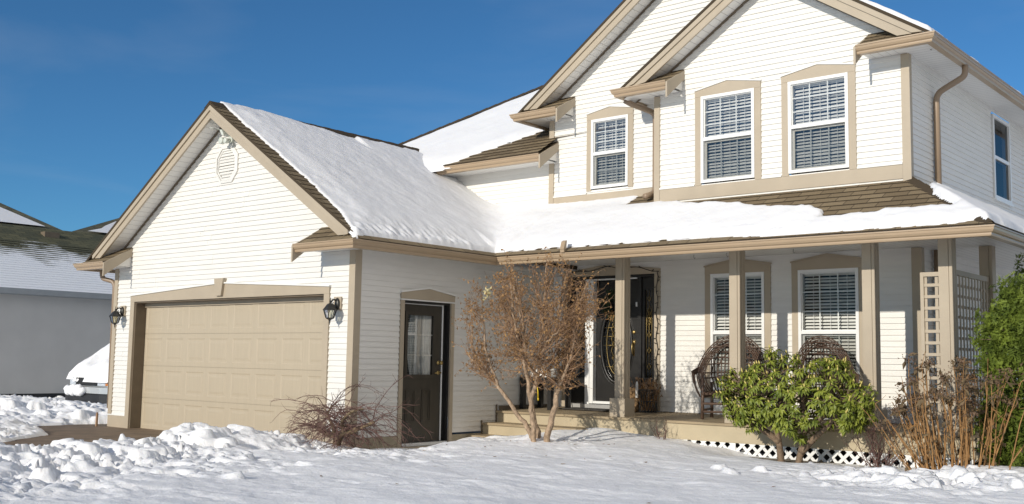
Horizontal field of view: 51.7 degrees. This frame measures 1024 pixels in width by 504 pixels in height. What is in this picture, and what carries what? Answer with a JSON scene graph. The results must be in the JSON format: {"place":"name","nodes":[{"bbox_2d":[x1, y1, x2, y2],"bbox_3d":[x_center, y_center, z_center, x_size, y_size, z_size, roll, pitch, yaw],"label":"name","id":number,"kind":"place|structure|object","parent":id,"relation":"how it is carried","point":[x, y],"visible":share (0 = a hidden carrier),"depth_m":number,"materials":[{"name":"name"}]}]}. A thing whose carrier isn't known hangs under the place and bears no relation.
{"place":"outdoors","nodes":[
{"label":"outdoors","id":0,"kind":"place"},
{"bbox_2d":[0,203,118,397],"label":"neighbour house","id":1,"kind":"structure","parent":0,"point":[55,313],"depth_m":26.01,"materials":[{"name":"grey paint"}]},
{"bbox_2d":[3,424,163,445],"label":"driveway","id":2,"kind":"structure","parent":0,"point":[88,432],"depth_m":16.28,"materials":[{"name":"concrete"}]},
{"bbox_2d":[0,394,1023,503],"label":"snow ground","id":3,"kind":"structure","parent":0,"point":[195,463],"depth_m":9.83,"materials":[{"name":"white snow"}]},
{"bbox_2d":[65,376,107,403],"bbox_3d":[-7.102,2.649,23.209,1.791,1.715,4.835,-4,-8,40],"label":"parked car","id":4,"kind":"object","parent":3,"relation":"on","point":[96,393],"visible":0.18,"depth_m":21.16,"materials":[{"name":"silver metal"}]},
{"bbox_2d":[63,384,85,395],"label":"snow clump","id":5,"kind":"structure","parent":4,"relation":"on","point":[76,389],"depth_m":21.37,"materials":[{"name":"white snow"}]},
{"bbox_2d":[66,343,109,382],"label":"car snow","id":6,"kind":"object","parent":4,"relation":"on","point":[94,368],"visible":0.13,"depth_m":21.63,"materials":[{"name":"white snow"}]},
{"bbox_2d":[95,412,97,425],"bbox_3d":[-7.043,2.866,17.929,0.030,0.295,0.030,-4,-8,40],"label":"marker stake","id":7,"kind":"object","parent":3,"relation":"on","point":[96,422],"visible":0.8,"depth_m":17.92,"materials":[{"name":"brown wood"}]},
{"bbox_2d":[271,374,431,450],"bbox_3d":[-2.096,2.078,13.397,2.675,1.089,1.616,-4,-8,40],"label":"weeping maple","id":8,"kind":"object","parent":3,"relation":"on","point":[339,433],"visible":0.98,"depth_m":13.24,"materials":[{"name":"brown plant"}]},
{"bbox_2d":[451,245,614,441],"bbox_3d":[0.155,1.203,13.278,2.557,2.591,1.453,-4,-8,40],"label":"leafless tree","id":9,"kind":"object","parent":3,"relation":"on","point":[520,339],"visible":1,"depth_m":13.14,"materials":[{"name":"beige plant"}]},
{"bbox_2d":[73,0,1023,468],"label":"white house","id":10,"kind":"structure","parent":3,"relation":"on","point":[241,262],"depth_m":15.19,"materials":[{"name":"plastic"}]},
{"bbox_2d":[109,306,125,327],"bbox_3d":[-6.669,1.097,17.851,0.200,0.390,0.240,-4,-8,40],"label":"wall lantern","id":11,"kind":"object","parent":10,"relation":"attached to","point":[122,312],"depth_m":17.82,"materials":[{"name":"metal"}]},
{"bbox_2d":[212,128,233,143],"bbox_3d":[-4.455,-1.791,16.312,0.390,0.275,0.248,-4,-8,40],"label":"security light","id":12,"kind":"object","parent":10,"relation":"attached to","point":[230,139],"visible":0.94,"depth_m":16.22,"materials":[{"name":"white plastic"}]},
{"bbox_2d":[124,278,330,441],"bbox_3d":[-4.413,1.660,16.159,5.145,2.500,0.315,-4,-8,40],"label":"garage door","id":13,"kind":"structure","parent":10,"relation":"in","point":[218,353],"depth_m":16.23,"materials":[{"name":"beige metal"}]},
{"bbox_2d":[323,297,341,324],"bbox_3d":[-2.436,0.794,14.306,0.200,0.390,0.240,-4,-8,40],"label":"wall lantern","id":14,"kind":"object","parent":10,"relation":"attached to","point":[335,306],"depth_m":14.28,"materials":[{"name":"metal"}]},
{"bbox_2d":[385,287,456,447],"bbox_3d":[-1.389,1.747,15.313,0.510,2.458,1.125,-4,-8,40],"label":"side door","id":15,"kind":"structure","parent":10,"relation":"in","point":[427,385],"depth_m":15.32,"materials":[{"name":"brown paint"}]},
{"bbox_2d":[403,90,578,171],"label":"roof snow","id":16,"kind":"structure","parent":10,"relation":"on","point":[494,127],"depth_m":19.15,"materials":[{"name":"white snow"}]},
{"bbox_2d":[520,377,572,409],"bbox_3d":[0.543,2.226,16.690,0.650,0.500,0.550,-4,-8,40],"label":"side table","id":17,"kind":"object","parent":10,"relation":"on","point":[550,396],"visible":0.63,"depth_m":16.65,"materials":[{"name":"black paint"}]},
{"bbox_2d":[558,407,609,410],"bbox_3d":[1.216,2.437,16.392,0.900,0.017,0.460,-4,-8,40],"label":"door mat","id":18,"kind":"object","parent":10,"relation":"on","point":[589,409],"depth_m":16.33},
{"bbox_2d":[586,105,633,191],"bbox_3d":[1.685,-1.619,16.713,0.901,1.330,0.542,-4,-8,40],"label":"window","id":19,"kind":"structure","parent":10,"relation":"in","point":[610,153],"depth_m":16.62,"materials":[{"name":"white plastic"}]},
{"bbox_2d":[561,265,660,410],"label":"front door","id":20,"kind":"structure","parent":10,"relation":"in","point":[643,297],"depth_m":16.81,"materials":[{"name":"black paint"}]},
{"bbox_2d":[600,287,630,321],"bbox_3d":[1.622,0.826,16.729,0.575,0.555,0.216,-4,-8,40],"label":"wreath","id":21,"kind":"object","parent":20,"relation":"attached to","point":[610,314],"visible":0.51,"depth_m":16.79,"materials":[{"name":"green plant"}]},
{"bbox_2d":[571,265,659,385],"bbox_3d":[1.586,1.141,16.688,1.768,1.887,0.026,-4,-8,40],"label":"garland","id":22,"kind":"object","parent":10,"relation":"attached to","point":[655,303],"visible":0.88,"depth_m":16.20,"materials":[{"name":"plant"}]},
{"bbox_2d":[220,101,1023,252],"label":"roof snow","id":23,"kind":"structure","parent":10,"relation":"on","point":[366,187],"depth_m":15.41,"materials":[{"name":"white snow"}]},
{"bbox_2d":[630,387,638,411],"bbox_3d":[1.817,2.233,15.987,0.254,0.370,0.264,-4,-8,40],"label":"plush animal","id":24,"kind":"object","parent":10,"relation":"on","point":[632,393],"visible":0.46,"depth_m":15.96},
{"bbox_2d":[630,377,662,412],"bbox_3d":[2.046,2.149,15.918,0.507,0.530,0.384,-4,-8,40],"label":"wire basket","id":25,"kind":"object","parent":10,"relation":"on","point":[647,395],"visible":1,"depth_m":15.83,"materials":[{"name":"metal"}]},
{"bbox_2d":[694,79,761,185],"bbox_3d":[3.179,-1.682,15.016,1.053,1.480,0.542,-4,-8,40],"label":"window","id":26,"kind":"structure","parent":10,"relation":"in","point":[728,148],"depth_m":14.96,"materials":[{"name":"white plastic"}]},
{"bbox_2d":[691,335,765,418],"bbox_3d":[3.016,1.714,14.558,1.000,1.170,0.599,-2,-7,26],"label":"willow chair","id":27,"kind":"object","parent":10,"relation":"on","point":[698,370],"visible":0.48,"depth_m":14.72,"materials":[{"name":"brown wicker"}]},
{"bbox_2d":[703,259,771,397],"bbox_3d":[3.423,1.126,15.506,1.083,2.037,0.542,-4,-8,40],"label":"window","id":28,"kind":"structure","parent":10,"relation":"in","point":[757,273],"depth_m":15.52,"materials":[{"name":"white plastic"}]},
{"bbox_2d":[780,63,856,176],"bbox_3d":[4.202,-1.753,14.159,1.053,1.480,0.542,-4,-8,40],"label":"window","id":29,"kind":"structure","parent":10,"relation":"in","point":[818,100],"depth_m":14.09,"materials":[{"name":"white plastic"}]},
{"bbox_2d":[790,253,863,402],"bbox_3d":[4.479,1.053,14.621,1.083,2.037,0.542,-4,-8,40],"label":"window","id":30,"kind":"structure","parent":10,"relation":"in","point":[827,287],"depth_m":14.60,"materials":[{"name":"white plastic"}]},
{"bbox_2d":[795,335,859,420],"bbox_3d":[4.069,1.657,13.756,0.800,1.153,0.557,0,-6,6],"label":"willow chair","id":31,"kind":"object","parent":10,"relation":"on","point":[821,343],"visible":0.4,"depth_m":13.99,"materials":[{"name":"brown wicker"}]},
{"bbox_2d":[991,114,1013,206],"bbox_3d":[7.314,-1.378,16.339,0.550,1.311,0.925,-4,-8,40],"label":"side window","id":32,"kind":"structure","parent":10,"relation":"in","point":[1001,147],"depth_m":16.44,"materials":[{"name":"white plastic"}]},
{"bbox_2d":[650,416,668,439],"bbox_3d":[1.986,2.376,14.208,0.249,0.362,0.472,1,-6,0],"label":"bare shrub","id":33,"kind":"object","parent":3,"relation":"on","point":[656,430],"visible":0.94,"depth_m":14.14,"materials":[{"name":"brown plant"}]},
{"bbox_2d":[712,345,880,462],"bbox_3d":[3.389,1.846,12.593,2.046,1.484,1.128,-4,-8,40],"label":"rhododendron","id":34,"kind":"object","parent":3,"relation":"on","point":[748,386],"visible":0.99,"depth_m":12.40,"materials":[{"name":"green plant"}]},
{"bbox_2d":[841,415,915,466],"bbox_3d":[4.247,2.194,12.109,0.847,0.684,0.792,-4,-8,40],"label":"bare shrub","id":35,"kind":"object","parent":3,"relation":"on","point":[877,460],"visible":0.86,"depth_m":12.11,"materials":[{"name":"brown plant"}]},
{"bbox_2d":[860,352,1023,470],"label":"dried hydrangea","id":36,"kind":"object","parent":3,"relation":"on","point":[921,410],"visible":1,"depth_m":11.16,"materials":[{"name":"plant"}]},
{"bbox_2d":[968,270,1023,466],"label":"cedar shrub","id":37,"kind":"object","parent":3,"relation":"on","point":[1003,327],"visible":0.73,"depth_m":11.27,"materials":[{"name":"green plant"}]},
{"bbox_2d":[991,253,1023,443],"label":"cedar shrub","id":38,"kind":"object","parent":3,"relation":"on","point":[1017,264],"visible":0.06,"depth_m":12.45,"materials":[{"name":"green plant"}]},
{"bbox_2d":[0,0,1023,230],"label":"sky","id":39,"kind":"structure","parent":0,"point":[95,95],"materials":[{"name":"blue"}]},
{"bbox_2d":[530,368,556,376],"bbox_3d":[0.498,1.887,16.735,0.340,0.180,0.300,-4,-8,40],"label":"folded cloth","id":40,"kind":"object","parent":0,"point":[554,370],"visible":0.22,"depth_m":16.68,"materials":[{"name":"grey fabric"}]},
{"bbox_2d":[751,457,864,466],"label":"soil","id":41,"kind":"structure","parent":0,"point":[789,460],"depth_m":12.92,"materials":[{"name":"brown soil"}]},
{"bbox_2d":[852,0,1018,91],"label":"roof snow","id":42,"kind":"structure","parent":0,"point":[902,16],"depth_m":13.09,"materials":[{"name":"white snow"}]}
]}

